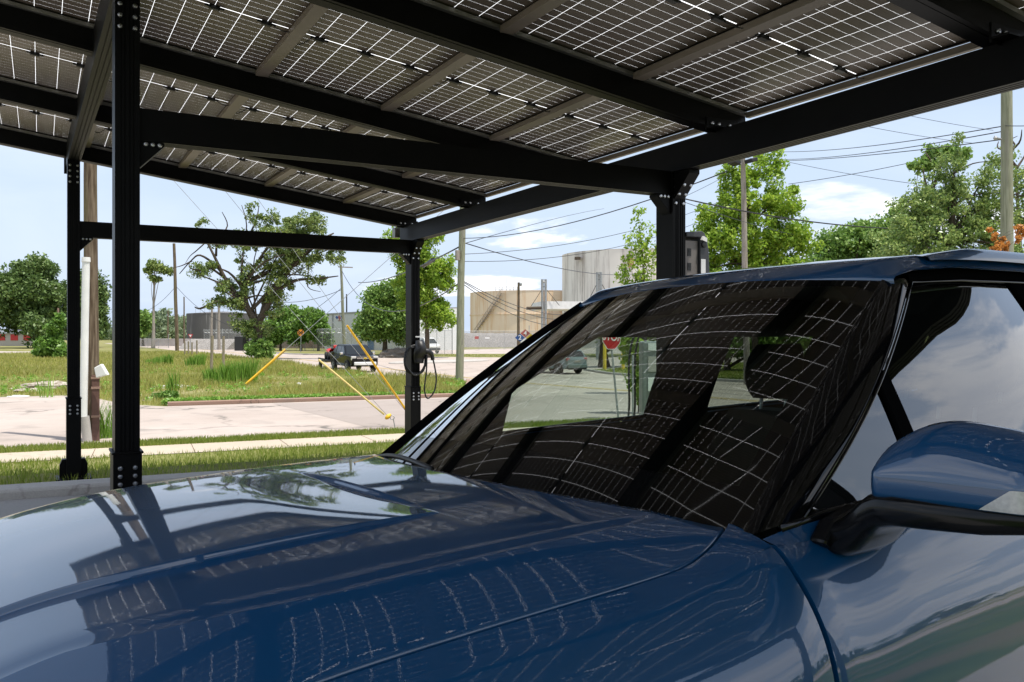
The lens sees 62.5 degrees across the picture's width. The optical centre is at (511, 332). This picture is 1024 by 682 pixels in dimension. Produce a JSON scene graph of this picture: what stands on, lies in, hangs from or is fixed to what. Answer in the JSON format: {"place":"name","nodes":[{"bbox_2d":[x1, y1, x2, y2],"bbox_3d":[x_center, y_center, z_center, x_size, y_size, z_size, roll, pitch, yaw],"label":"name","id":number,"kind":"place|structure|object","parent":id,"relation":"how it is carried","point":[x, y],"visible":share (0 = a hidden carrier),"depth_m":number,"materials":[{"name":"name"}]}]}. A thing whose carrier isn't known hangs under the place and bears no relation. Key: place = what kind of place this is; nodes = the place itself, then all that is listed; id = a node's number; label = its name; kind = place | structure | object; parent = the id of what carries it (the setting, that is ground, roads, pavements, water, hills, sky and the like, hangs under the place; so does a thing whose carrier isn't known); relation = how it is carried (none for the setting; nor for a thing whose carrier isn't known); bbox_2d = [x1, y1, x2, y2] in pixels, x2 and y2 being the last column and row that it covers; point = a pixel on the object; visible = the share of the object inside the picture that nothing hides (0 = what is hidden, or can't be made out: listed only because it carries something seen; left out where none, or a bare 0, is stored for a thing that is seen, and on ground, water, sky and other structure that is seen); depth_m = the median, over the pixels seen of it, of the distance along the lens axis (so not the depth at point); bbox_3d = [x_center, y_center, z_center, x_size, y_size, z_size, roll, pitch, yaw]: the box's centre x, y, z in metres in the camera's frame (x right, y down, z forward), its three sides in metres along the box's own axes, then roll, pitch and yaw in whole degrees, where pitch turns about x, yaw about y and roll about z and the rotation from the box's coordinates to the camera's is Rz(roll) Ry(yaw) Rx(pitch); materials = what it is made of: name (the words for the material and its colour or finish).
{"place":"outdoors","nodes":[
{"label":"outdoors","id":0,"kind":"place"},
{"bbox_2d":[0,329,32,345],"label":"house","id":1,"kind":"structure","parent":0,"point":[10,339],"depth_m":173.28,"materials":[{"name":"grey"}]},
{"bbox_2d":[154,353,174,364],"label":"tall grass","id":2,"kind":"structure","parent":0,"point":[167,359],"depth_m":69.62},
{"bbox_2d":[0,350,330,375],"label":"field grass","id":3,"kind":"structure","parent":0,"point":[22,359],"depth_m":74.93,"materials":[{"name":"plant"}]},
{"bbox_2d":[163,369,181,391],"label":"tall grass","id":4,"kind":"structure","parent":0,"point":[170,384],"depth_m":36.94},
{"bbox_2d":[184,353,207,365],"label":"tall grass","id":5,"kind":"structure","parent":0,"point":[198,360],"depth_m":65.74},
{"bbox_2d":[200,359,241,384],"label":"tall grass","id":6,"kind":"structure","parent":0,"point":[227,371],"depth_m":43.62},
{"bbox_2d":[0,358,466,405],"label":"field grass","id":7,"kind":"structure","parent":0,"point":[366,384],"depth_m":41.47,"materials":[{"name":"plant"}]},
{"bbox_2d":[219,356,261,383],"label":"tall grass","id":8,"kind":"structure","parent":0,"point":[249,370],"depth_m":44.64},
{"bbox_2d":[0,427,531,462],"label":"sidewalk","id":9,"kind":"structure","parent":0,"point":[166,449],"depth_m":17.49,"materials":[{"name":"concrete"}]},
{"bbox_2d":[0,337,625,484],"bbox_3d":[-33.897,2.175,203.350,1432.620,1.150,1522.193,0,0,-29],"label":"ground","id":10,"kind":"structure","parent":0,"point":[103,346],"depth_m":17.79,"materials":[{"name":"plant"}]},
{"bbox_2d":[11,381,66,388],"bbox_3d":[-22.495,2.534,41.005,3.372,0.377,2.090,0,0,-29],"label":"rubble heap","id":11,"kind":"object","parent":10,"relation":"on","point":[57,383],"visible":0.48,"depth_m":40.46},
{"bbox_2d":[0,251,81,347],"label":"oak tree","id":12,"kind":"object","parent":10,"relation":"on","point":[33,294],"visible":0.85,"depth_m":147.14,"materials":[{"name":"green plant"}]},
{"bbox_2d":[0,494,89,517],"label":"parking slab","id":13,"kind":"structure","parent":10,"relation":"on","point":[10,507],"depth_m":7.88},
{"bbox_2d":[0,0,1023,489],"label":"solar carport","id":14,"kind":"object","parent":13,"relation":"on","point":[398,114],"visible":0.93,"depth_m":5.71,"materials":[{"name":"black metal"}]},
{"bbox_2d":[403,336,436,398],"bbox_3d":[-1.190,0.458,10.981,0.464,0.822,0.165,0,0,-29],"label":"cable charger","id":15,"kind":"object","parent":14,"relation":"attached to","point":[421,351],"visible":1,"depth_m":10.97,"materials":[{"name":"black plastic"}]},
{"bbox_2d":[685,231,708,275],"bbox_3d":[1.375,-0.468,6.491,0.228,0.615,0.210,0,0,-29],"label":"charger box","id":16,"kind":"object","parent":14,"relation":"attached to","point":[696,254],"visible":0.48,"depth_m":6.43,"materials":[{"name":"beige metal"}]},
{"bbox_2d":[0,249,1023,681],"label":"blue car","id":17,"kind":"object","parent":13,"relation":"on","point":[842,501],"visible":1,"depth_m":1.60,"materials":[{"name":"blue paint"}]},
{"bbox_2d":[35,371,54,397],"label":"tall grass","id":18,"kind":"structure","parent":10,"relation":"on","point":[50,388],"depth_m":33.90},
{"bbox_2d":[30,312,66,357],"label":"vine shrub","id":19,"kind":"object","parent":10,"relation":"on","point":[52,342],"visible":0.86,"depth_m":88.36,"materials":[{"name":"green plant"}]},
{"bbox_2d":[80,162,99,441],"bbox_3d":[-9.317,-3.361,18.615,0.410,12.117,0.472,0,0,-29],"label":"utility pole","id":20,"kind":"object","parent":10,"relation":"on","point":[90,396],"visible":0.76,"depth_m":18.56,"materials":[{"name":"brown wood"}]},
{"bbox_2d":[94,364,108,377],"bbox_3d":[-8.949,0.837,18.410,0.288,0.299,0.120,0,0,0],"label":"tilted cover","id":21,"kind":"object","parent":20,"relation":"attached to","point":[101,370],"visible":1,"depth_m":18.35,"materials":[{"name":"white paint"}]},
{"bbox_2d":[174,181,386,414],"bbox_3d":[-6.197,-1.671,19.750,6.634,7.490,0.011,0,0,-18],"label":"guy wire","id":22,"kind":"object","parent":20,"relation":"attached to","point":[282,300],"visible":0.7,"depth_m":20.04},
{"bbox_2d":[318,359,384,414],"bbox_3d":[-3.904,1.334,20.551,1.614,1.403,0.055,0,0,-18],"label":"guy guard","id":23,"kind":"object","parent":22,"relation":"attached to","point":[349,385],"visible":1,"depth_m":20.52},
{"bbox_2d":[257,198,344,322],"bbox_3d":[-6.019,-3.139,20.158,7.260,10.295,0.011,0,0,-24],"label":"guy wire","id":24,"kind":"object","parent":20,"relation":"attached to","point":[302,262],"visible":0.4,"depth_m":20.57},
{"bbox_2d":[346,325,404,408],"bbox_3d":[-3.377,0.890,21.099,1.683,2.162,0.060,0,0,-38],"label":"guy guard","id":25,"kind":"object","parent":24,"relation":"attached to","point":[374,364],"visible":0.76,"depth_m":21.05,"materials":[{"name":"yellow plastic"}]},
{"bbox_2d":[226,192,404,409],"bbox_3d":[-6.032,-2.402,20.150,7.229,8.821,0.011,0,0,-24],"label":"guy wire","id":26,"kind":"object","parent":20,"relation":"attached to","point":[317,303],"visible":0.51,"depth_m":20.72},
{"bbox_2d":[80,268,111,339],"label":"oak tree","id":27,"kind":"object","parent":10,"relation":"on","point":[104,308],"visible":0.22,"depth_m":157.51,"materials":[{"name":"green plant"}]},
{"bbox_2d":[100,399,111,438],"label":"tall grass","id":28,"kind":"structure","parent":10,"relation":"on","point":[106,430],"depth_m":19.10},
{"bbox_2d":[0,469,243,499],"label":"kerb","id":29,"kind":"structure","parent":10,"relation":"on","point":[47,489],"depth_m":8.33,"materials":[{"name":"concrete"}]},
{"bbox_2d":[140,309,155,345],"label":"leafy tree","id":30,"kind":"object","parent":10,"relation":"on","point":[145,324],"visible":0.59,"depth_m":169.22,"materials":[{"name":"green plant"}]},
{"bbox_2d":[140,334,168,347],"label":"chain link fence","id":31,"kind":"object","parent":10,"relation":"on","point":[155,341],"visible":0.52,"depth_m":145.91,"materials":[{"name":"grey"}]},
{"bbox_2d":[142,258,172,347],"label":"tree","id":32,"kind":"object","parent":10,"relation":"on","point":[151,266],"visible":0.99,"depth_m":145.73,"materials":[{"name":"green plant"}]},
{"bbox_2d":[62,307,262,339],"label":"wood","id":33,"kind":"object","parent":10,"relation":"on","point":[161,325],"visible":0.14,"depth_m":311.06,"materials":[{"name":"green plant"}]},
{"bbox_2d":[140,339,189,345],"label":"yard wall","id":34,"kind":"structure","parent":10,"relation":"on","point":[171,342],"depth_m":172.13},
{"bbox_2d":[151,390,180,399],"bbox_3d":[-13.040,2.497,31.499,1.354,0.699,0.887,0,0,18],"label":"bush","id":35,"kind":"object","parent":10,"relation":"on","point":[169,393],"visible":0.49,"depth_m":31.37,"materials":[{"name":"green plant"}]},
{"bbox_2d":[173,243,178,350],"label":"utility pole","id":36,"kind":"object","parent":10,"relation":"on","point":[175,304],"visible":0.92,"depth_m":127.80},
{"bbox_2d":[183,297,184,342],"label":"utility pole","id":37,"kind":"object","parent":10,"relation":"on","point":[183,319],"visible":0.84,"depth_m":149.92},
{"bbox_2d":[0,439,397,484],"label":"lawn grass","id":38,"kind":"structure","parent":10,"relation":"on","point":[248,457],"depth_m":14.54,"materials":[{"name":"plant"}]},
{"bbox_2d":[179,339,233,349],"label":"wall","id":39,"kind":"structure","parent":10,"relation":"on","point":[205,344],"depth_m":137.89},
{"bbox_2d":[210,336,213,369],"bbox_3d":[-16.729,1.539,47.002,0.238,2.741,0.163,0,0,-7],"label":"wooden post","id":40,"kind":"object","parent":10,"relation":"on","point":[211,351],"visible":0.59,"depth_m":46.93,"materials":[{"name":"grey wood"}]},
{"bbox_2d":[217,307,220,349],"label":"utility pole","id":41,"kind":"object","parent":10,"relation":"on","point":[218,338],"visible":0.81,"depth_m":134.84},
{"bbox_2d":[187,308,258,338],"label":"storage tank","id":42,"kind":"object","parent":10,"relation":"on","point":[198,325],"visible":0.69,"depth_m":204.14,"materials":[{"name":"metal"}]},
{"bbox_2d":[222,336,224,364],"bbox_3d":[-21.542,1.599,63.000,0.185,2.663,0.185,0,0,-7],"label":"wooden post","id":43,"kind":"object","parent":10,"relation":"on","point":[223,349],"visible":0.71,"depth_m":62.92,"materials":[{"name":"brown wood"}]},
{"bbox_2d":[234,336,248,350],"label":"concrete block","id":44,"kind":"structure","parent":10,"relation":"on","point":[239,342],"depth_m":126.96,"materials":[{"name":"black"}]},
{"bbox_2d":[205,329,278,347],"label":"chain link fence","id":45,"kind":"object","parent":10,"relation":"on","point":[229,332],"visible":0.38,"depth_m":157.87,"materials":[{"name":"grey"}]},
{"bbox_2d":[170,201,346,358],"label":"vine covered tree","id":46,"kind":"object","parent":10,"relation":"on","point":[254,327],"visible":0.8,"depth_m":86.63,"materials":[{"name":"green plant"}]},
{"bbox_2d":[243,337,275,358],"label":"leafy shrub","id":47,"kind":"object","parent":10,"relation":"on","point":[253,347],"visible":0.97,"depth_m":85.63,"materials":[{"name":"green plant"}]},
{"bbox_2d":[263,303,299,350],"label":"round tree","id":48,"kind":"object","parent":10,"relation":"on","point":[275,338],"visible":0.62,"depth_m":126.82,"materials":[{"name":"green plant"}]},
{"bbox_2d":[242,336,324,347],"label":"containment wall","id":49,"kind":"structure","parent":10,"relation":"on","point":[308,345],"depth_m":147.38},
{"bbox_2d":[277,306,310,350],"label":"round tree","id":50,"kind":"object","parent":10,"relation":"on","point":[290,334],"visible":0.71,"depth_m":125.69,"materials":[{"name":"green plant"}]},
{"bbox_2d":[161,390,454,404],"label":"kerb weeds","id":51,"kind":"object","parent":10,"relation":"on","point":[204,398],"visible":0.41,"depth_m":30.50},
{"bbox_2d":[0,416,621,452],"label":"verge grass","id":52,"kind":"structure","parent":10,"relation":"on","point":[31,447],"depth_m":18.79,"materials":[{"name":"plant"}]},
{"bbox_2d":[301,306,335,350],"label":"round tree","id":53,"kind":"object","parent":10,"relation":"on","point":[315,315],"visible":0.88,"depth_m":124.94,"materials":[{"name":"green plant"}]},
{"bbox_2d":[168,379,469,405],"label":"kerb","id":54,"kind":"structure","parent":10,"relation":"on","point":[271,400],"depth_m":30.24,"materials":[{"name":"concrete"}]},
{"bbox_2d":[282,327,382,353],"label":"chain link fence","id":55,"kind":"object","parent":10,"relation":"on","point":[330,332],"visible":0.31,"depth_m":120.23,"materials":[{"name":"grey"}]},
{"bbox_2d":[338,266,352,343],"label":"utility pole","id":56,"kind":"object","parent":10,"relation":"on","point":[342,308],"visible":0.82,"depth_m":107.85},
{"bbox_2d":[351,274,420,350],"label":"round tree","id":57,"kind":"object","parent":10,"relation":"on","point":[376,325],"visible":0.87,"depth_m":102.54,"materials":[{"name":"green plant"}]},
{"bbox_2d":[325,307,456,349],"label":"warehouse","id":58,"kind":"structure","parent":10,"relation":"on","point":[336,319],"depth_m":132.57,"materials":[{"name":"grey"}]},
{"bbox_2d":[377,347,405,357],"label":"brush pile","id":59,"kind":"object","parent":10,"relation":"on","point":[397,352],"visible":0.7,"depth_m":91.94,"materials":[{"name":"grey plant"}]},
{"bbox_2d":[380,226,457,357],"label":"tall tree","id":60,"kind":"object","parent":10,"relation":"on","point":[437,313],"visible":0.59,"depth_m":91.44,"materials":[{"name":"green plant"}]},
{"bbox_2d":[420,337,440,352],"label":"white van","id":61,"kind":"object","parent":10,"relation":"on","point":[434,344],"visible":0.34,"depth_m":110.52,"materials":[{"name":"white"}]},
{"bbox_2d":[429,326,452,354],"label":"chain link fence","id":62,"kind":"object","parent":10,"relation":"on","point":[443,341],"visible":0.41,"depth_m":105.48,"materials":[{"name":"grey"}]},
{"bbox_2d":[455,207,465,381],"bbox_3d":[-2.837,-2.976,45.952,0.675,11.915,0.570,0,0,-29],"label":"utility pole","id":63,"kind":"object","parent":10,"relation":"on","point":[460,254],"visible":0.76,"depth_m":45.83,"materials":[{"name":"grey"}]},
{"bbox_2d":[245,211,442,384],"bbox_3d":[-8.177,-2.427,44.499,11.415,10.354,0.030,0,0,-15],"label":"guy wire","id":64,"kind":"object","parent":63,"relation":"attached to","point":[341,300],"visible":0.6,"depth_m":44.27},
{"bbox_2d":[246,349,285,383],"bbox_3d":[-12.637,1.756,43.320,2.055,1.862,0.120,0,0,-16],"label":"guy guard","id":65,"kind":"object","parent":64,"relation":"attached to","point":[264,368],"visible":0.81,"depth_m":43.28,"materials":[{"name":"yellow plastic"}]},
{"bbox_2d":[342,271,456,311],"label":"overhead wire","id":66,"kind":"object","parent":63,"relation":"attached to","point":[402,310],"visible":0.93,"depth_m":65.34,"materials":[{"name":"black"}]},
{"bbox_2d":[358,246,458,282],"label":"overhead wire","id":67,"kind":"object","parent":63,"relation":"attached to","point":[420,266],"visible":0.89,"depth_m":57.33,"materials":[{"name":"black"}]},
{"bbox_2d":[465,243,655,274],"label":"overhead wire","id":68,"kind":"object","parent":63,"relation":"attached to","point":[539,263],"visible":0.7,"depth_m":59.89,"materials":[{"name":"black"}]},
{"bbox_2d":[465,221,699,261],"bbox_3d":[6.308,-6.308,53.001,22.787,4.887,0.030,0,0,-38],"label":"overhead wire","id":69,"kind":"object","parent":63,"relation":"attached to","point":[550,257],"visible":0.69,"depth_m":49.51,"materials":[{"name":"black"}]},
{"bbox_2d":[472,203,714,253],"bbox_3d":[6.308,-6.904,53.001,22.787,5.297,0.030,0,0,-38],"label":"overhead wire","id":70,"kind":"object","parent":63,"relation":"attached to","point":[563,244],"visible":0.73,"depth_m":50.16,"materials":[{"name":"black"}]},
{"bbox_2d":[464,171,726,238],"bbox_3d":[1.974,-4.844,36.001,0.038,0.623,22.062,0,0,-25],"label":"overhead wire","id":71,"kind":"object","parent":63,"relation":"attached to","point":[597,215],"visible":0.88,"depth_m":33.41,"materials":[{"name":"black"}]},
{"bbox_2d":[464,325,532,349],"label":"chain link fence","id":72,"kind":"object","parent":10,"relation":"on","point":[492,340],"visible":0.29,"depth_m":134.92,"materials":[{"name":"grey"}]},
{"bbox_2d":[470,278,561,333],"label":"storage tank","id":73,"kind":"object","parent":10,"relation":"on","point":[486,316],"visible":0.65,"depth_m":176.80,"materials":[{"name":"beige"}]},
{"bbox_2d":[517,282,521,344],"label":"utility pole","id":74,"kind":"object","parent":10,"relation":"on","point":[519,284],"visible":0.81,"depth_m":111.86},
{"bbox_2d":[515,329,531,342],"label":"hazard sign","id":75,"kind":"object","parent":10,"relation":"on","point":[520,337],"visible":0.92,"depth_m":98.00,"materials":[{"name":"multicoloured"}]},
{"bbox_2d":[464,333,595,347],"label":"fence","id":76,"kind":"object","parent":10,"relation":"on","point":[501,343],"visible":0.12,"depth_m":157.70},
{"bbox_2d":[526,272,604,359],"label":"fuel canopy","id":77,"kind":"object","parent":10,"relation":"on","point":[544,305],"visible":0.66,"depth_m":91.92,"materials":[{"name":"metal"}]},
{"bbox_2d":[579,338,620,363],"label":"chain link fence","id":78,"kind":"object","parent":10,"relation":"on","point":[597,352],"depth_m":71.66,"materials":[{"name":"grey"}]},
{"bbox_2d":[583,369,627,375],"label":"kerb","id":79,"kind":"structure","parent":10,"relation":"on","point":[603,372],"depth_m":55.35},
{"bbox_2d":[562,248,655,313],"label":"storage tank","id":80,"kind":"object","parent":10,"relation":"on","point":[579,286],"visible":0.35,"depth_m":161.15,"materials":[{"name":"grey metal"}]},
{"bbox_2d":[602,337,620,416],"bbox_3d":[2.761,1.183,23.352,0.714,2.822,0.178,0,0,-29],"label":"stop sign","id":81,"kind":"object","parent":10,"relation":"on","point":[611,343],"visible":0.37,"depth_m":23.37,"materials":[{"name":"red"}]},
{"bbox_2d":[595,337,655,366],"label":"street tree","id":82,"kind":"object","parent":10,"relation":"on","point":[600,361],"visible":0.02,"depth_m":65.74,"materials":[{"name":"plant"}]},
{"bbox_2d":[617,337,643,412],"bbox_3d":[3.503,1.265,24.987,1.444,2.879,0.983,0,0,-5],"label":"roadside shrub","id":83,"kind":"object","parent":10,"relation":"on","point":[624,345],"visible":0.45,"depth_m":24.82,"materials":[{"name":"green plant"}]},
{"bbox_2d":[632,355,633,415],"bbox_3d":[3.301,1.600,23.000,0.069,1.971,0.057,0,0,-7],"label":"signpost","id":84,"kind":"object","parent":10,"relation":"on","point":[632,384],"visible":0.61,"depth_m":22.98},
{"bbox_2d":[613,206,655,339],"bbox_3d":[5.136,-1.153,33.991,2.191,7.905,1.489,0,0,2],"label":"young tree","id":85,"kind":"object","parent":10,"relation":"on","point":[639,277],"visible":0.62,"depth_m":33.90,"materials":[{"name":"green plant"}]},
{"bbox_2d":[627,337,655,415],"bbox_3d":[3.163,1.190,18.980,1.164,2.361,0.590,0,0,0],"label":"utility cabinet","id":86,"kind":"object","parent":10,"relation":"on","point":[647,361],"visible":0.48,"depth_m":18.73,"materials":[{"name":"white"}]},
{"bbox_2d":[728,157,757,268],"bbox_3d":[11.126,-2.864,40.615,1.210,11.395,0.897,0,0,-29],"label":"utility pole","id":87,"kind":"object","parent":10,"relation":"on","point":[742,162],"visible":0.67,"depth_m":40.89,"materials":[{"name":"grey"}]},
{"bbox_2d":[690,148,824,271],"bbox_3d":[12.731,-3.773,46.077,8.560,13.354,4.387,0,0,2],"label":"maple tree","id":88,"kind":"object","parent":10,"relation":"on","point":[722,240],"visible":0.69,"depth_m":45.44,"materials":[{"name":"green plant"}]},
{"bbox_2d":[803,205,915,261],"bbox_3d":[20.970,-2.469,52.278,9.706,10.782,5.535,0,0,8],"label":"broadleaf tree","id":89,"kind":"object","parent":10,"relation":"on","point":[849,242],"visible":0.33,"depth_m":51.18,"materials":[{"name":"green plant"}]},
{"bbox_2d":[906,142,973,251],"bbox_3d":[18.759,-2.794,36.905,2.929,11.147,1.681,0,0,9],"label":"broadleaf tree","id":90,"kind":"object","parent":10,"relation":"on","point":[925,161],"visible":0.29,"depth_m":36.77,"materials":[{"name":"green plant"}]},
{"bbox_2d":[866,131,1023,256],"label":"feathery tree","id":91,"kind":"object","parent":10,"relation":"on","point":[975,221],"visible":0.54,"depth_m":26.76,"materials":[{"name":"green plant"}]},
{"bbox_2d":[993,91,1013,251],"bbox_3d":[14.220,-3.075,24.475,0.757,11.398,0.388,0,0,-8],"label":"utility pole","id":92,"kind":"object","parent":10,"relation":"on","point":[1006,202],"visible":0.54,"depth_m":24.37,"materials":[{"name":"wood"}]},
{"bbox_2d":[773,131,1000,159],"bbox_3d":[16.483,-10.223,47.200,0.029,8.808,45.819,0,0,6],"label":"overhead wire","id":93,"kind":"object","parent":92,"relation":"attached to","point":[901,148],"visible":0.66,"depth_m":32.09,"materials":[{"name":"black"}]},
{"bbox_2d":[785,140,997,160],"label":"overhead wire","id":94,"kind":"object","parent":92,"relation":"attached to","point":[902,151],"visible":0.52,"depth_m":31.40,"materials":[{"name":"black"}]},
{"bbox_2d":[790,126,1000,151],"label":"overhead wire","id":95,"kind":"object","parent":92,"relation":"attached to","point":[900,142],"visible":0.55,"depth_m":32.20,"materials":[{"name":"black"}]},
{"bbox_2d":[985,224,1023,251],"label":"orange shrub","id":96,"kind":"object","parent":10,"relation":"on","point":[1000,244],"visible":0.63,"depth_m":16.98,"materials":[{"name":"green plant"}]},
{"bbox_2d":[997,130,1023,247],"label":"tree","id":97,"kind":"object","parent":10,"relation":"on","point":[1020,162],"visible":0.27,"depth_m":32.94,"materials":[{"name":"plant"}]},
{"bbox_2d":[0,343,758,447],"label":"road","id":98,"kind":"structure","parent":0,"point":[27,420],"depth_m":25.99,"materials":[{"name":"concrete"}]},
{"bbox_2d":[330,344,377,371],"bbox_3d":[-11.186,1.773,59.550,2.500,1.886,5.589,0,0,-27],"label":"pickup truck","id":99,"kind":"object","parent":98,"relation":"on","point":[346,355],"visible":0.88,"depth_m":58.31,"materials":[{"name":"black"}]},
{"bbox_2d":[201,349,622,390],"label":"road markings","id":100,"kind":"object","parent":98,"relation":"on","point":[468,377],"visible":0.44,"depth_m":46.26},
{"bbox_2d":[388,359,488,363],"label":"traffic island","id":101,"kind":"structure","parent":98,"relation":"on","point":[448,361],"depth_m":77.42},
{"bbox_2d":[276,393,638,427],"bbox_3d":[0.058,2.434,27.746,14.152,0.103,9.786,0,0,-23],"label":"road patch","id":102,"kind":"object","parent":98,"relation":"on","point":[520,408],"visible":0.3,"depth_m":26.90,"materials":[{"name":"concrete"}]},
{"bbox_2d":[548,350,586,373],"bbox_3d":[2.972,1.891,56.468,1.870,1.626,4.460,0,0,-36],"label":"grey hatchback","id":103,"kind":"object","parent":98,"relation":"on","point":[576,361],"visible":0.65,"depth_m":54.80,"materials":[{"name":"grey"}]},
{"bbox_2d":[377,354,618,356],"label":"bank grass","id":104,"kind":"structure","parent":0,"point":[438,355],"depth_m":100.09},
{"bbox_2d":[0,42,1023,332],"label":"sky","id":105,"kind":"structure","parent":0,"point":[33,185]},
{"bbox_2d":[432,348,626,353],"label":"yard pavement","id":106,"kind":"structure","parent":0,"point":[490,351],"depth_m":122.24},
{"bbox_2d":[593,366,630,373],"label":"bank grass","id":107,"kind":"structure","parent":0,"point":[619,369],"depth_m":59.92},
{"bbox_2d":[685,198,887,228],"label":"overhead wire","id":108,"kind":"object","parent":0,"point":[782,217],"visible":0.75,"depth_m":30.16,"materials":[{"name":"black"}]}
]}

